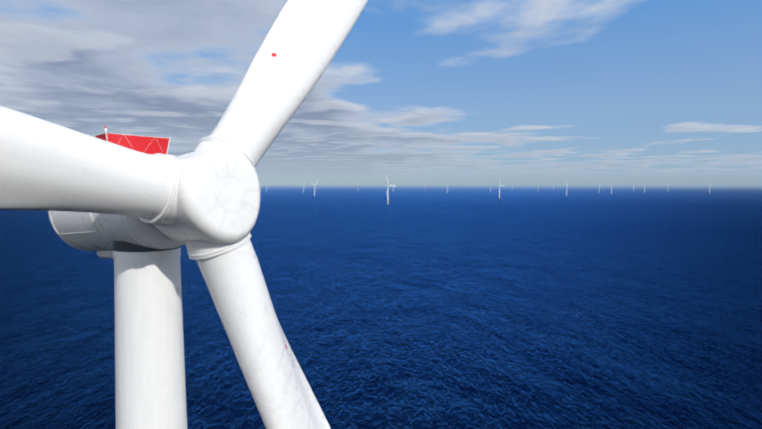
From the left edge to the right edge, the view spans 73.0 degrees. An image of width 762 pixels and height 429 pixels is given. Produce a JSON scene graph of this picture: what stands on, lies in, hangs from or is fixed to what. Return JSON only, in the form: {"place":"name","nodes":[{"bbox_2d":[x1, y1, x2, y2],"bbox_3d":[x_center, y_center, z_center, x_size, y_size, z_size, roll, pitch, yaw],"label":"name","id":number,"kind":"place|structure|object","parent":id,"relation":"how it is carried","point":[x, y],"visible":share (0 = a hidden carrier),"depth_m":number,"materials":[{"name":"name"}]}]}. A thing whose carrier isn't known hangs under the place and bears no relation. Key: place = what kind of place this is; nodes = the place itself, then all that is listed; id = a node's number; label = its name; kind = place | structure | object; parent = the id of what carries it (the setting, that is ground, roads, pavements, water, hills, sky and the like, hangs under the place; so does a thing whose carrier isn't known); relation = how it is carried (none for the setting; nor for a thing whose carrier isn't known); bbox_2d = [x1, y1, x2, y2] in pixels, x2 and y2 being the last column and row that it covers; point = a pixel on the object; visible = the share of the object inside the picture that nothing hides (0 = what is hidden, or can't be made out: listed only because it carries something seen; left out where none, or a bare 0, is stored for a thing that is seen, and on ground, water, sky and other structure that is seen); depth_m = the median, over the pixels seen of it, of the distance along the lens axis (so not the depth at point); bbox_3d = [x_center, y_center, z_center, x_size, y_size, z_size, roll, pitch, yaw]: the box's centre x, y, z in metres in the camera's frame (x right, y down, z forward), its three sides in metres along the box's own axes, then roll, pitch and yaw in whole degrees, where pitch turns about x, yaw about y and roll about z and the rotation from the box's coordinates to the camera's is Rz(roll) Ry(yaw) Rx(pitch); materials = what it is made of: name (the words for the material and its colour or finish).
{"place":"outdoors","nodes":[
{"label":"outdoors","id":0,"kind":"place"},
{"bbox_2d":[0,186,761,428],"bbox_3d":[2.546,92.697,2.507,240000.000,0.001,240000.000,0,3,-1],"label":"sea","id":1,"kind":"structure","parent":0,"point":[515,307],"depth_m":375.21,"materials":[{"name":"blue liquid"}]},
{"bbox_2d":[0,0,367,428],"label":"wind turbine","id":2,"kind":"object","parent":1,"relation":"on","point":[140,210],"visible":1,"depth_m":30.18,"materials":[{"name":"white paint"}]},
{"bbox_2d":[386,176,393,203],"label":"turbine","id":3,"kind":"object","parent":1,"relation":"on","point":[388,185],"visible":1,"depth_m":2504.11,"materials":[{"name":"white metal"}]},
{"bbox_2d":[0,0,761,185],"label":"sky","id":4,"kind":"structure","parent":0,"point":[417,92],"materials":[{"name":"blue"}]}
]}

